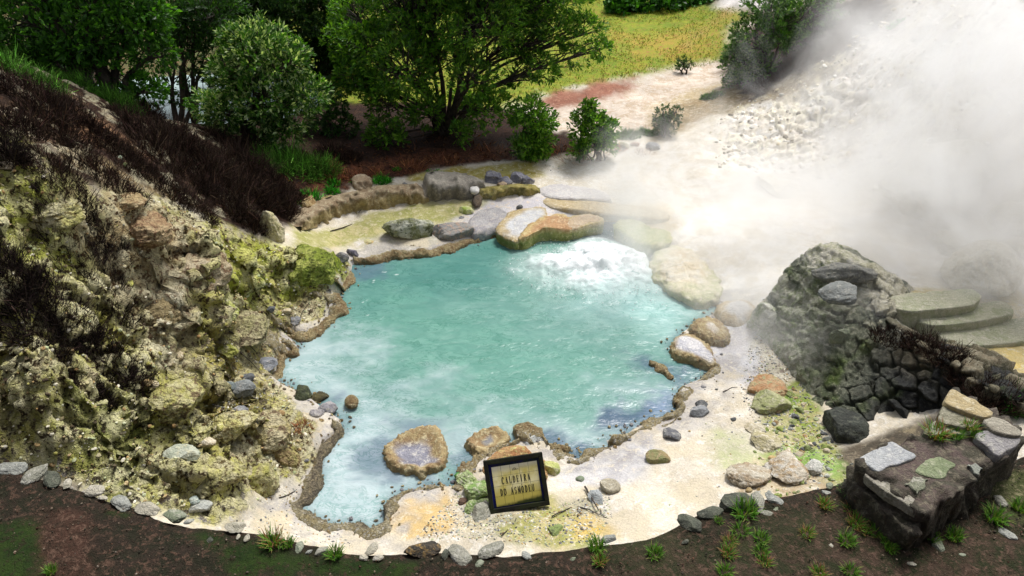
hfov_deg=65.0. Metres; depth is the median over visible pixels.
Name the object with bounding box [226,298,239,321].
rock outcrop
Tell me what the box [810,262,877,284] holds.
slab stone
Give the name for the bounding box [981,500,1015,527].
grass tuft
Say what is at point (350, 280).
mineral crust
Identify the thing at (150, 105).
dead shrub
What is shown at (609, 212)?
flat slab
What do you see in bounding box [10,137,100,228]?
dead shrub
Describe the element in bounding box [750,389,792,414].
boulder
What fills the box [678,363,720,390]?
mineral crust
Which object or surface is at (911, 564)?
stone
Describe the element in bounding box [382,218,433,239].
boulder
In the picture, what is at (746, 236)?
ground
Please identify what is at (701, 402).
rock
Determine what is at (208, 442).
rock
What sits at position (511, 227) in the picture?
terrace slab
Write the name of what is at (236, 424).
rock outcrop
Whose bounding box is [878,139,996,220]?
boulder
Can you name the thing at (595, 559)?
grass tuft
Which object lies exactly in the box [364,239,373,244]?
rock
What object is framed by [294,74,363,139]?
bush
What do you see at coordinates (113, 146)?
dead shrub
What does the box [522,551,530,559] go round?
edge stone
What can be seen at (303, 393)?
rock
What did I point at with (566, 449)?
mineral crust
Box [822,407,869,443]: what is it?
boulder
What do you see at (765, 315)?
boulder
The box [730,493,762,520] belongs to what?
grass tuft
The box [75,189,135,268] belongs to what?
dead shrub
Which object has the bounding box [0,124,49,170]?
dead shrub
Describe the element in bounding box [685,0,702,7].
leafy plant
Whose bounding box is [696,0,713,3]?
leafy plant
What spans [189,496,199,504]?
rock
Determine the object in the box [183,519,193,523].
edge stone
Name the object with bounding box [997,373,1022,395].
heather bush
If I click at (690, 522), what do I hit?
edge stone
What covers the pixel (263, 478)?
rock outcrop
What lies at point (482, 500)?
rock
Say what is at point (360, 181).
rock
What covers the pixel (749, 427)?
boulder
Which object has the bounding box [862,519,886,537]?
grass tuft
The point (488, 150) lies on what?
dry grass clump
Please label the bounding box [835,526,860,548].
grass tuft
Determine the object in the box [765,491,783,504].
edge stone
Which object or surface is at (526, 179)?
cobble
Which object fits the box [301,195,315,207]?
rock
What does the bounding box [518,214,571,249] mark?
terrace slab
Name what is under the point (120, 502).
edge stone
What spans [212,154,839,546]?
gravel
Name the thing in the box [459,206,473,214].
rock
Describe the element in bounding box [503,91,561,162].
leafy shrub
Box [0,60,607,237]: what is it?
soil slope
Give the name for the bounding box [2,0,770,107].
meadow
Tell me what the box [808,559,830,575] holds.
grass tuft
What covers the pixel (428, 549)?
edge stone
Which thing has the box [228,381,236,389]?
rock
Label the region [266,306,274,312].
rock
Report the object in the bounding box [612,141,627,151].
dry grass clump
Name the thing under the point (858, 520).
grass tuft
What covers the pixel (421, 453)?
crust islet
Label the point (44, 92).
dead shrub
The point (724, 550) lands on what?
grass tuft
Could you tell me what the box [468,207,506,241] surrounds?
flat slab
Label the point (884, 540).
grass tuft
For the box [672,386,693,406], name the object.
mineral crust
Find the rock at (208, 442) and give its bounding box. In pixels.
[200,437,215,447]
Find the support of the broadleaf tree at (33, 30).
on the soil slope
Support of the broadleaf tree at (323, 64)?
on the meadow
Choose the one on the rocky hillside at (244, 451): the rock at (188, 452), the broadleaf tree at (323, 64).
the rock at (188, 452)
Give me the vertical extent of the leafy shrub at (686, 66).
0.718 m
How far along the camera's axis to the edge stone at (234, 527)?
8.16 m
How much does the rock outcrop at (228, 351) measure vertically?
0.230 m
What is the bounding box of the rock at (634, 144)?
[630,142,638,146]
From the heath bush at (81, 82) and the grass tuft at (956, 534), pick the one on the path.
the grass tuft at (956, 534)
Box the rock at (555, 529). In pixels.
[548,524,562,535]
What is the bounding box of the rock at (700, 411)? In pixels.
[690,405,708,417]
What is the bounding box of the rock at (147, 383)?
[141,379,152,386]
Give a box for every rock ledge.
[289,183,428,229]
[422,171,485,201]
[477,184,539,199]
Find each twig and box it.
[552,506,607,518]
[584,486,598,510]
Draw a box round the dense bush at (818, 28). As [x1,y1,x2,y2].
[778,0,848,56]
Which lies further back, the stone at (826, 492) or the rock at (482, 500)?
the rock at (482, 500)
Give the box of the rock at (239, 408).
[231,405,248,410]
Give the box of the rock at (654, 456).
[645,449,670,463]
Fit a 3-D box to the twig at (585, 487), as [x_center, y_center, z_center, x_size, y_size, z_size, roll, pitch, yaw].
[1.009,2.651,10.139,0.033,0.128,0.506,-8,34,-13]
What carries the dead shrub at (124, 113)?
on the soil slope
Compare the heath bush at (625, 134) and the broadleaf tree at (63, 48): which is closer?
the broadleaf tree at (63, 48)
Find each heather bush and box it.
[866,322,915,350]
[898,318,944,353]
[916,331,979,371]
[938,354,1005,393]
[959,365,1023,419]
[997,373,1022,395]
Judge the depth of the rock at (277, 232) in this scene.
14.30 m
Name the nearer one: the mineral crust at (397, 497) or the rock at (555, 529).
the rock at (555, 529)
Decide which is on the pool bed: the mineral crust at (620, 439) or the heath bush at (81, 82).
the mineral crust at (620, 439)
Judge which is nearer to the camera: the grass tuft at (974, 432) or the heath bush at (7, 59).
the grass tuft at (974, 432)
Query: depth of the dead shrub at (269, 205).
14.80 m
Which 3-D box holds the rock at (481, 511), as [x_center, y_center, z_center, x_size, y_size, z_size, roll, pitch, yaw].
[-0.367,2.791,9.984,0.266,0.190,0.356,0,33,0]
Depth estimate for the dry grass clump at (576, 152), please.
18.58 m
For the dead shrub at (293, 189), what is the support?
on the soil slope
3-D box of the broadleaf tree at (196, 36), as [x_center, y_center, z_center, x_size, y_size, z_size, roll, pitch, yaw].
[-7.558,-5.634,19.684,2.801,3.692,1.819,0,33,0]
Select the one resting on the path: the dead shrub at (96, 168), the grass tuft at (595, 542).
the grass tuft at (595, 542)
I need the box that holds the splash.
[499,231,674,318]
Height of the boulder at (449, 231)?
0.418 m
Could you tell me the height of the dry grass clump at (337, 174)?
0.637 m
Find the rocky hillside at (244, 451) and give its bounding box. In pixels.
[0,128,350,525]
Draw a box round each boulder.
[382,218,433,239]
[432,222,474,240]
[482,445,547,479]
[649,245,722,309]
[726,462,772,487]
[744,422,765,433]
[747,374,787,396]
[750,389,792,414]
[751,429,781,452]
[752,302,777,329]
[756,173,800,198]
[764,449,808,484]
[804,459,822,475]
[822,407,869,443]
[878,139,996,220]
[932,230,971,256]
[940,240,1023,296]
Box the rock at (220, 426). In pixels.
[217,422,223,431]
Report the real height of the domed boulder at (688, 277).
0.487 m
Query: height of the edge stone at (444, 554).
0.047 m
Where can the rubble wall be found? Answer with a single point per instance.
(863, 374)
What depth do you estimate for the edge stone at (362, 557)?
7.86 m
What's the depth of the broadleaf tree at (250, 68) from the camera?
16.73 m
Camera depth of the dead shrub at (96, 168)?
10.90 m
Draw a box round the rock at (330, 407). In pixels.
[318,401,337,413]
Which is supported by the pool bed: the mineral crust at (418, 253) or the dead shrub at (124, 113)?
the mineral crust at (418, 253)
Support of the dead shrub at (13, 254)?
on the rocky hillside at (244, 451)
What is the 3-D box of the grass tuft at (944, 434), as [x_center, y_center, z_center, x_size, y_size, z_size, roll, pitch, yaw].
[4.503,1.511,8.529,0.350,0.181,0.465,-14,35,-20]
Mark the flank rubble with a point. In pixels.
(826, 448)
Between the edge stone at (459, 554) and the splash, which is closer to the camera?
the edge stone at (459, 554)
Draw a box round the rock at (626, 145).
[618,142,628,148]
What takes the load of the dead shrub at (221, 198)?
on the ground
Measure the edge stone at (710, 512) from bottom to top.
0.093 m
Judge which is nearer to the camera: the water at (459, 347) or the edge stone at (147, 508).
the edge stone at (147, 508)
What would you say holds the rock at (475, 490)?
on the ground
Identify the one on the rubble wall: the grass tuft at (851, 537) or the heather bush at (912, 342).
the heather bush at (912, 342)
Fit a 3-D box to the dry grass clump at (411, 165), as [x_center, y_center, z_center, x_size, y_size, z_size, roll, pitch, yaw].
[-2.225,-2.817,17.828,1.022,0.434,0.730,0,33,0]
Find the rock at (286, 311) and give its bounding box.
[282,308,290,313]
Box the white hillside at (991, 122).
[701,0,1023,223]
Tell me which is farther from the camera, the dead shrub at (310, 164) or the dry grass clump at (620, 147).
the dry grass clump at (620, 147)
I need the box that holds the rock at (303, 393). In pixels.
[295,384,311,400]
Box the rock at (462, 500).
[458,497,466,504]
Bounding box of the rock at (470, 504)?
[464,500,476,513]
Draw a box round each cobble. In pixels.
[485,170,501,183]
[501,176,512,184]
[510,171,524,183]
[522,175,534,183]
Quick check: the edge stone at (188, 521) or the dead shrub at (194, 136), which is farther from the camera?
the dead shrub at (194, 136)
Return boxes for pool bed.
[289,222,717,447]
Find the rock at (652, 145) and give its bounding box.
[645,142,660,149]
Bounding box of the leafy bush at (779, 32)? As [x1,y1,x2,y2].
[716,0,846,88]
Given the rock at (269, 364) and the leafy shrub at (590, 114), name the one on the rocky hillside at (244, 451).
the rock at (269, 364)
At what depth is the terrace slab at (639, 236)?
15.75 m
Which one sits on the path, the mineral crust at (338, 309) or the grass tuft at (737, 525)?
the grass tuft at (737, 525)
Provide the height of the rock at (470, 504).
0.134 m
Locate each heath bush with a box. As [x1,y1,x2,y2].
[0,42,77,95]
[52,55,139,102]
[93,82,148,116]
[246,133,332,183]
[296,143,346,180]
[618,127,641,140]
[636,126,659,135]
[699,89,724,99]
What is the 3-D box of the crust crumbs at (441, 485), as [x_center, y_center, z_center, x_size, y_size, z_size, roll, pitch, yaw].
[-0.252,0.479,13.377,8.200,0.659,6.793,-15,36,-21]
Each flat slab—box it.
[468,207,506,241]
[540,184,612,203]
[543,198,669,224]
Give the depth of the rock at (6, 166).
9.67 m
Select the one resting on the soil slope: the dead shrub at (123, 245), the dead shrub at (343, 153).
the dead shrub at (343, 153)
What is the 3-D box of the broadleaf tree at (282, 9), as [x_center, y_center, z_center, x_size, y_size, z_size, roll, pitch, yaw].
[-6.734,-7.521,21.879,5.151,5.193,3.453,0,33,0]
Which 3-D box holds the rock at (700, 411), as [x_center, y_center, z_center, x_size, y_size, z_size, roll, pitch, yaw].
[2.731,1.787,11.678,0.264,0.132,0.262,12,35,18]
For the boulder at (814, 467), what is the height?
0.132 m
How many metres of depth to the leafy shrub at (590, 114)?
18.06 m
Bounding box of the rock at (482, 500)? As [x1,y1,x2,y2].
[477,498,488,502]
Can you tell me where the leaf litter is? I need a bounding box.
[281,126,573,191]
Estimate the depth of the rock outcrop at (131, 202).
10.88 m
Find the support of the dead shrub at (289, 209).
on the ground
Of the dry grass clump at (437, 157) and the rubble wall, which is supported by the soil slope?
the dry grass clump at (437, 157)
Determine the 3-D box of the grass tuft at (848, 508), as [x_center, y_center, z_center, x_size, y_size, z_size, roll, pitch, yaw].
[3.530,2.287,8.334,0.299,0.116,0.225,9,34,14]
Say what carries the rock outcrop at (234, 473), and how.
on the rocky hillside at (244, 451)
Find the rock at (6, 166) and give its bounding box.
[0,160,15,169]
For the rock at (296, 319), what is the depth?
13.48 m
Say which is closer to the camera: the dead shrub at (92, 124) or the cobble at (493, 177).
the dead shrub at (92, 124)
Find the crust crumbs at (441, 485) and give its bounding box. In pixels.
[265,223,724,537]
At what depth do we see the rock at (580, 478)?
10.54 m
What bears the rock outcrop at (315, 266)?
on the rocky hillside at (244, 451)
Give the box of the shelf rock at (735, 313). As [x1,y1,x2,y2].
[713,300,754,326]
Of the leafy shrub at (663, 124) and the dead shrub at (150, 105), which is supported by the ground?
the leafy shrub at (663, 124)
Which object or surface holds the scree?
on the white hillside at (991, 122)
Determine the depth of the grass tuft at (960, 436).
8.52 m
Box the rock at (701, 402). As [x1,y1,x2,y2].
[695,400,707,406]
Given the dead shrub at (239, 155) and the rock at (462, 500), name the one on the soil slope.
the dead shrub at (239, 155)
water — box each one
[118,74,330,123]
[278,222,715,527]
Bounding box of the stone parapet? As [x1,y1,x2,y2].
[835,387,1023,551]
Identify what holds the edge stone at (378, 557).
on the path
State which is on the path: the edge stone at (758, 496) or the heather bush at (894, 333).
the edge stone at (758, 496)
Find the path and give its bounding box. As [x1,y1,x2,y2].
[0,457,1023,575]
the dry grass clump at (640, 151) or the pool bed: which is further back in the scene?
the dry grass clump at (640, 151)
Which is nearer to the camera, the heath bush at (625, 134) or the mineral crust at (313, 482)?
the mineral crust at (313, 482)
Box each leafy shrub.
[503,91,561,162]
[565,97,623,162]
[651,103,683,137]
[674,54,694,74]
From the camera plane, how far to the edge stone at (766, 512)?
8.32 m
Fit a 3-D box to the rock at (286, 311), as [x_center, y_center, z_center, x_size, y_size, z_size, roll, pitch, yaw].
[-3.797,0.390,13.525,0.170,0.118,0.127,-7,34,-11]
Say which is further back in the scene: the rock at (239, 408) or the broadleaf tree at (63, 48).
the broadleaf tree at (63, 48)
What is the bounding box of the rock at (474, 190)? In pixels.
[470,186,478,194]
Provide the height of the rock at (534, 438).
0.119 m
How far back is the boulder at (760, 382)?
11.98 m
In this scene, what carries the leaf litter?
on the soil slope
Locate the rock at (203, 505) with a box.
[189,499,212,512]
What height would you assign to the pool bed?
0.810 m
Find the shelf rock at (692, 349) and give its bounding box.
[669,333,716,370]
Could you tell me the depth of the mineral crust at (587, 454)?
11.00 m
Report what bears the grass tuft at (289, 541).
on the path
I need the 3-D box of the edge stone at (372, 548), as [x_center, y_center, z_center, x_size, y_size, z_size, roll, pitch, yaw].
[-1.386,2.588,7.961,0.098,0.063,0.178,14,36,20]
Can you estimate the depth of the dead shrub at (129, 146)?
12.11 m
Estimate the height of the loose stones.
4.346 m
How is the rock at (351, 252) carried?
on the ground
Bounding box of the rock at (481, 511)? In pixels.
[472,501,490,522]
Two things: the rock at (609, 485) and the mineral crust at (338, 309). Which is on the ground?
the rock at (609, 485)
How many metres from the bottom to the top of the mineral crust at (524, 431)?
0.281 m
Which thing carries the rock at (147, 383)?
on the rocky hillside at (244, 451)
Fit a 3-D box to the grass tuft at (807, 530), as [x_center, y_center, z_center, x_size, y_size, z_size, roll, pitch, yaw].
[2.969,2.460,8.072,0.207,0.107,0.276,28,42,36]
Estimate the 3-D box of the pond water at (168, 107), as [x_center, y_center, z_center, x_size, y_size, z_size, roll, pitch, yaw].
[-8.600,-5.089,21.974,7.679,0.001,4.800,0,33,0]
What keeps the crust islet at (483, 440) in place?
on the pool bed
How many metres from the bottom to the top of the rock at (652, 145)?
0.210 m
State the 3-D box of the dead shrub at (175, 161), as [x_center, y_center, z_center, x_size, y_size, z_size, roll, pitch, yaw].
[-5.713,-2.142,13.320,1.670,1.609,1.373,0,33,0]
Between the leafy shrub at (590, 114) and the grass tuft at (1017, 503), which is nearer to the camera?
the grass tuft at (1017, 503)
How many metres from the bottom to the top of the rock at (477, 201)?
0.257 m
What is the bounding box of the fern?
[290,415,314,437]
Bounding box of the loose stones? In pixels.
[0,134,344,507]
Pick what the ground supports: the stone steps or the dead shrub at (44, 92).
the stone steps
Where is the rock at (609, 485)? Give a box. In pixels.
[599,478,620,493]
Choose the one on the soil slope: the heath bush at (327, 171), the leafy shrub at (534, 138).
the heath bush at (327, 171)
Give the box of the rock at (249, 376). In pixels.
[242,373,254,380]
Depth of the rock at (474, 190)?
16.97 m
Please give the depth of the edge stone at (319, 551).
7.92 m
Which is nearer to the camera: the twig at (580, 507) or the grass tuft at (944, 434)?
the grass tuft at (944, 434)
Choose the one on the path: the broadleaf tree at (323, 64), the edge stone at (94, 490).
the edge stone at (94, 490)
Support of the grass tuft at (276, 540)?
on the path
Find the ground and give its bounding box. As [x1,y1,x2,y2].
[36,0,1023,556]
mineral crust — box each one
[264,330,280,356]
[265,353,285,379]
[271,291,348,342]
[278,337,299,357]
[290,498,399,539]
[300,419,343,506]
[318,271,355,291]
[353,238,480,264]
[389,484,439,502]
[454,438,519,490]
[513,421,547,444]
[548,443,570,452]
[553,447,608,464]
[608,400,685,445]
[648,417,676,429]
[649,360,673,379]
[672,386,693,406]
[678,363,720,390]
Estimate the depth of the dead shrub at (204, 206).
12.87 m
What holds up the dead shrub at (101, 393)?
on the rocky hillside at (244, 451)
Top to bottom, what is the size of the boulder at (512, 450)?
0.508 m
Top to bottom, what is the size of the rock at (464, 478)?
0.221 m
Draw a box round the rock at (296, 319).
[290,316,300,325]
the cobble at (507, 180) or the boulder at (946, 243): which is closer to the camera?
the boulder at (946, 243)
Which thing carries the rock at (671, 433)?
on the ground
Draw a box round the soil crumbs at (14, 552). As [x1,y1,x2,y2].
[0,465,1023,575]
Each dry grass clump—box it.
[312,155,350,185]
[342,164,372,180]
[367,165,386,176]
[392,154,434,173]
[424,149,463,165]
[474,142,508,157]
[547,137,615,167]
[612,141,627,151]
[634,145,654,156]
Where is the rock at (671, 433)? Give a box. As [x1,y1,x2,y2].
[663,427,681,440]
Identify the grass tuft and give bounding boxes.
[40,562,57,575]
[256,521,285,553]
[279,533,294,548]
[322,541,346,560]
[586,532,608,554]
[590,549,609,567]
[644,540,666,561]
[712,560,737,575]
[714,515,724,523]
[716,541,741,561]
[720,532,740,547]
[728,519,754,536]
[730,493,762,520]
[752,526,770,546]
[752,541,771,558]
[754,552,777,567]
[797,523,817,541]
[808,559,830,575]
[816,495,838,510]
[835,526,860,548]
[839,561,862,575]
[841,501,856,513]
[847,510,870,531]
[854,521,875,536]
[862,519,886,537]
[880,534,899,548]
[883,540,899,554]
[919,414,958,442]
[927,532,944,544]
[945,522,967,542]
[949,427,967,440]
[959,416,985,431]
[969,426,986,438]
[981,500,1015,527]
[1008,496,1023,513]
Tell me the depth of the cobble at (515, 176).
17.61 m
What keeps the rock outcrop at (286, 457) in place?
on the rocky hillside at (244, 451)
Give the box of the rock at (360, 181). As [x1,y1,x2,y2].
[351,174,372,189]
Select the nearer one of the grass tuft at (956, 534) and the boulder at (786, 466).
the grass tuft at (956, 534)
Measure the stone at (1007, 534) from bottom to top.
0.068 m
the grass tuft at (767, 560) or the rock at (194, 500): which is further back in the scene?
the rock at (194, 500)
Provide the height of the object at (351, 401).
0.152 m
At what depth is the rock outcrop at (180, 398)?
10.01 m
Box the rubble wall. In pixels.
[746,242,1023,420]
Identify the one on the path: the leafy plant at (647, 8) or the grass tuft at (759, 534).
the grass tuft at (759, 534)
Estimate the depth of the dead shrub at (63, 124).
10.79 m
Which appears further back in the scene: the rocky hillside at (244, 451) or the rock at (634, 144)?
the rock at (634, 144)
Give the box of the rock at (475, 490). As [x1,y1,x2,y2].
[463,480,487,500]
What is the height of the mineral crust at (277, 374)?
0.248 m
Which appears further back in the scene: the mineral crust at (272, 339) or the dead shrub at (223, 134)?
the dead shrub at (223, 134)
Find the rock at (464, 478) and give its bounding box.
[455,470,477,485]
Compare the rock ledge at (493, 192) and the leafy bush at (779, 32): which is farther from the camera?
the leafy bush at (779, 32)
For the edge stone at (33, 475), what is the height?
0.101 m
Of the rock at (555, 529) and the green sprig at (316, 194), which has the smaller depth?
the rock at (555, 529)
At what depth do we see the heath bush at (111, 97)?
14.01 m
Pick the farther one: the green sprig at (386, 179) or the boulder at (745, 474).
the green sprig at (386, 179)
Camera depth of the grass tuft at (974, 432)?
8.50 m
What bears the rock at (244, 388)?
on the rocky hillside at (244, 451)
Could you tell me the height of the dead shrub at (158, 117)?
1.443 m
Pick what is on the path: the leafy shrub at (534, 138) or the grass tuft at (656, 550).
the grass tuft at (656, 550)
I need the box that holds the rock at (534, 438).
[523,435,542,445]
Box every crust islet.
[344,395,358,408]
[382,425,448,480]
[464,426,509,455]
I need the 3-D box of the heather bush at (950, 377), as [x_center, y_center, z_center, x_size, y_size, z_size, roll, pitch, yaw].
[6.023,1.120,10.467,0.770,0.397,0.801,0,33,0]
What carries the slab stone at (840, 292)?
on the rubble wall
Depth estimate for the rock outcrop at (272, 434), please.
10.58 m
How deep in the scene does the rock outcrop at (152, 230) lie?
10.96 m
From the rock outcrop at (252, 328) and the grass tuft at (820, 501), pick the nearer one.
the grass tuft at (820, 501)
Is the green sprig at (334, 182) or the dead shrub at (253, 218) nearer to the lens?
the dead shrub at (253, 218)
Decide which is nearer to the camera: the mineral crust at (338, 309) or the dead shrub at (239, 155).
the mineral crust at (338, 309)
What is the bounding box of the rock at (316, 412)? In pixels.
[309,409,324,416]
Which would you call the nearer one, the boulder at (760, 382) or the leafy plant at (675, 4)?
the boulder at (760, 382)
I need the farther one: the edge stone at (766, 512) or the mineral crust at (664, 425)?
the mineral crust at (664, 425)
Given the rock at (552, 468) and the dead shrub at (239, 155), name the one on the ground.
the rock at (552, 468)
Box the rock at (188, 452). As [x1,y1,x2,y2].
[162,444,200,462]
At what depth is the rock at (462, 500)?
10.21 m
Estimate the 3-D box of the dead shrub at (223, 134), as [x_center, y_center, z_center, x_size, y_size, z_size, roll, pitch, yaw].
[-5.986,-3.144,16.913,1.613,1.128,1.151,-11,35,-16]
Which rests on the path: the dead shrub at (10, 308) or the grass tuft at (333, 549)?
the grass tuft at (333, 549)
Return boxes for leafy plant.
[602,0,645,16]
[630,0,660,13]
[645,0,696,12]
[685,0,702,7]
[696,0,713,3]
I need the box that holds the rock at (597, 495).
[587,489,602,504]
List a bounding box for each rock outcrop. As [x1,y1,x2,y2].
[28,197,85,233]
[120,192,147,211]
[129,211,172,250]
[144,298,182,325]
[147,376,204,424]
[182,252,232,291]
[188,452,248,499]
[211,410,258,443]
[217,344,238,358]
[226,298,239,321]
[236,311,269,346]
[248,461,279,497]
[251,409,291,453]
[272,448,300,468]
[287,243,335,286]
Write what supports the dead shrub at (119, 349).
on the rocky hillside at (244, 451)
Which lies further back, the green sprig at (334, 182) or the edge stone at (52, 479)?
the green sprig at (334, 182)
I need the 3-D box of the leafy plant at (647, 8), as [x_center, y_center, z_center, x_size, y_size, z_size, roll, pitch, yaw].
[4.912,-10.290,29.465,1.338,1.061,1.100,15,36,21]
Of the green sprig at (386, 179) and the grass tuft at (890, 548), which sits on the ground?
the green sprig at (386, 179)
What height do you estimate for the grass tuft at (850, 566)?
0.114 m
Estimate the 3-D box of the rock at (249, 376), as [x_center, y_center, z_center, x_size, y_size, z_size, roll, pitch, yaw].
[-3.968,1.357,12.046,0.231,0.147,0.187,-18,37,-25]
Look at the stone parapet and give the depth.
8.23 m
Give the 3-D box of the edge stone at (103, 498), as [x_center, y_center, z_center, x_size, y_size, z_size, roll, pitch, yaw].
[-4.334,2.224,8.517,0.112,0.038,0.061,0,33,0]
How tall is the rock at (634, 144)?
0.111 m
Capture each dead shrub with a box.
[0,57,87,126]
[0,100,52,141]
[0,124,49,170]
[0,234,76,337]
[0,254,99,377]
[3,253,111,347]
[7,93,106,160]
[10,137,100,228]
[20,175,146,332]
[37,82,129,147]
[43,299,159,398]
[49,133,154,206]
[54,106,155,183]
[68,366,118,408]
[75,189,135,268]
[96,96,190,159]
[101,127,161,176]
[108,86,174,119]
[111,116,224,197]
[114,91,216,160]
[116,138,193,210]
[146,158,221,226]
[149,111,254,202]
[156,111,241,182]
[163,122,278,212]
[187,153,279,236]
[191,118,267,154]
[201,131,287,185]
[214,153,301,216]
[232,201,270,237]
[239,157,310,204]
[244,180,315,223]
[277,145,338,179]
[310,130,363,164]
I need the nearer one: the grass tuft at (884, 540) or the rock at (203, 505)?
the grass tuft at (884, 540)
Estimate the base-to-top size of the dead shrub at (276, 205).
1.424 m
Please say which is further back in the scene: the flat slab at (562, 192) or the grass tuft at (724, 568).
the flat slab at (562, 192)
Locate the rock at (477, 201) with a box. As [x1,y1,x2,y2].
[472,194,481,207]
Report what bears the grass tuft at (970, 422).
on the stone parapet
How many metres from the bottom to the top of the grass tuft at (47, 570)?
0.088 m
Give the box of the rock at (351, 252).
[346,249,358,256]
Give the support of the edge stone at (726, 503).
on the path
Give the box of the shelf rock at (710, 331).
[687,316,730,346]
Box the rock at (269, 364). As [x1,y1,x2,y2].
[259,357,277,371]
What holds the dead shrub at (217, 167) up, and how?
on the soil slope
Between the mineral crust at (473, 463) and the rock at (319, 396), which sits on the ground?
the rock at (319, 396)
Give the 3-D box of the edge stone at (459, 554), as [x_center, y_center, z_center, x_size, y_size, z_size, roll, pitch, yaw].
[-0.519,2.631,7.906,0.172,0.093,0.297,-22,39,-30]
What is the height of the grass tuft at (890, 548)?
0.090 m
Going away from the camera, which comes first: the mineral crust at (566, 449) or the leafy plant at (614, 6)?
the mineral crust at (566, 449)
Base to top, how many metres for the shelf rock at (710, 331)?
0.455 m
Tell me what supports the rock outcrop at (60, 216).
on the rocky hillside at (244, 451)
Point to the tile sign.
(517, 482)
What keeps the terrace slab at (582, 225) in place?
on the ground
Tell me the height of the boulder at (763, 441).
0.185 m
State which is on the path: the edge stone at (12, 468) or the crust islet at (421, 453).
the edge stone at (12, 468)
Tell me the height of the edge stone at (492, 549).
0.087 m
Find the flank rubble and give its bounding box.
[745,387,853,496]
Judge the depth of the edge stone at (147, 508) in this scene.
8.37 m
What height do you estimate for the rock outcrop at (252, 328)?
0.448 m
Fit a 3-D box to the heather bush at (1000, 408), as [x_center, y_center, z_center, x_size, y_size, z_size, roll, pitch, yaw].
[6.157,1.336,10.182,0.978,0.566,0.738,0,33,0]
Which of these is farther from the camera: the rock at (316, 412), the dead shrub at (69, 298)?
the rock at (316, 412)
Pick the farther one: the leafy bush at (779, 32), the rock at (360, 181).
the leafy bush at (779, 32)
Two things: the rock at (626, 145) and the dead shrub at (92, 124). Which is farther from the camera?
the rock at (626, 145)
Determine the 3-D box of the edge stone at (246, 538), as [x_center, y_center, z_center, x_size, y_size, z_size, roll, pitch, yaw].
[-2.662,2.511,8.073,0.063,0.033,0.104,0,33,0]
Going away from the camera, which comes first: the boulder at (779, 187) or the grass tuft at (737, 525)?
the grass tuft at (737, 525)
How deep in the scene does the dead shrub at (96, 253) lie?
10.30 m
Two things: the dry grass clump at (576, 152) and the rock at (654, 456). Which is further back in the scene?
the dry grass clump at (576, 152)
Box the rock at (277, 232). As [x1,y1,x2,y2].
[259,211,284,242]
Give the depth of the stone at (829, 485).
8.64 m
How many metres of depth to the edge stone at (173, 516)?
8.28 m
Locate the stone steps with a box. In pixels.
[889,289,1023,347]
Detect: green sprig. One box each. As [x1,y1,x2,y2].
[300,185,327,200]
[322,183,340,194]
[327,177,340,185]
[372,173,394,185]
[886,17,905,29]
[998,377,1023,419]
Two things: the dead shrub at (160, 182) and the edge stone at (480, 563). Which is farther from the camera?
the dead shrub at (160, 182)
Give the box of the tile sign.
[483,452,549,513]
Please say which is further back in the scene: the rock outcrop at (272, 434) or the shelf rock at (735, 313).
the shelf rock at (735, 313)
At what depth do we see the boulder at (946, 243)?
14.83 m
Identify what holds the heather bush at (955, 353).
on the rubble wall
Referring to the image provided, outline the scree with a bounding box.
[709,0,1023,195]
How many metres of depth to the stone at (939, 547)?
7.97 m
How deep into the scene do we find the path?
7.94 m
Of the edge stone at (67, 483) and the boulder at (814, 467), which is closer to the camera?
the edge stone at (67, 483)
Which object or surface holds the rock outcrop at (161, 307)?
on the rocky hillside at (244, 451)
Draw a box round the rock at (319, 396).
[311,391,328,403]
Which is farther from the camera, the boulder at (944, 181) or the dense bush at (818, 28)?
the dense bush at (818, 28)
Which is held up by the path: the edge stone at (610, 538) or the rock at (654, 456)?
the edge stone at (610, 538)
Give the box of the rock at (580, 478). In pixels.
[575,476,584,481]
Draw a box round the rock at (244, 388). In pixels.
[231,379,255,398]
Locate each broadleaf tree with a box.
[0,0,183,110]
[5,0,176,78]
[142,0,252,123]
[169,0,331,84]
[182,8,334,150]
[282,0,391,80]
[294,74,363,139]
[318,0,614,150]
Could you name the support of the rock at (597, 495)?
on the ground
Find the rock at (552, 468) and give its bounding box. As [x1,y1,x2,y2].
[544,461,559,475]
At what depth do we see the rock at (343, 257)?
15.01 m
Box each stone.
[0,462,27,474]
[20,464,47,484]
[43,471,60,488]
[63,478,71,488]
[84,485,104,496]
[98,495,107,500]
[110,495,131,511]
[134,502,159,515]
[162,509,186,523]
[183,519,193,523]
[224,522,245,532]
[243,534,249,541]
[295,541,303,553]
[315,546,327,555]
[359,554,367,560]
[365,542,377,555]
[373,554,383,560]
[403,541,440,558]
[441,549,447,560]
[448,544,471,565]
[475,559,483,566]
[477,541,503,558]
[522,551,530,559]
[601,534,615,543]
[677,514,701,532]
[697,506,723,518]
[719,492,751,511]
[751,491,764,509]
[758,510,772,515]
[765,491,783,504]
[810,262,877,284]
[818,281,856,304]
[821,490,830,494]
[826,482,832,489]
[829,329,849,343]
[907,562,916,565]
[931,537,944,551]
[993,495,1008,507]
[998,527,1017,539]
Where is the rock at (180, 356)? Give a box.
[176,351,183,360]
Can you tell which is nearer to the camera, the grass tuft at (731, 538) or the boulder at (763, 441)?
the grass tuft at (731, 538)
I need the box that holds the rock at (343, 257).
[336,252,348,262]
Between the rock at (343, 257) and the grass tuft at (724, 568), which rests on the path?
the grass tuft at (724, 568)
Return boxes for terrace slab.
[495,206,546,249]
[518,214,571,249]
[566,214,603,239]
[613,219,672,256]

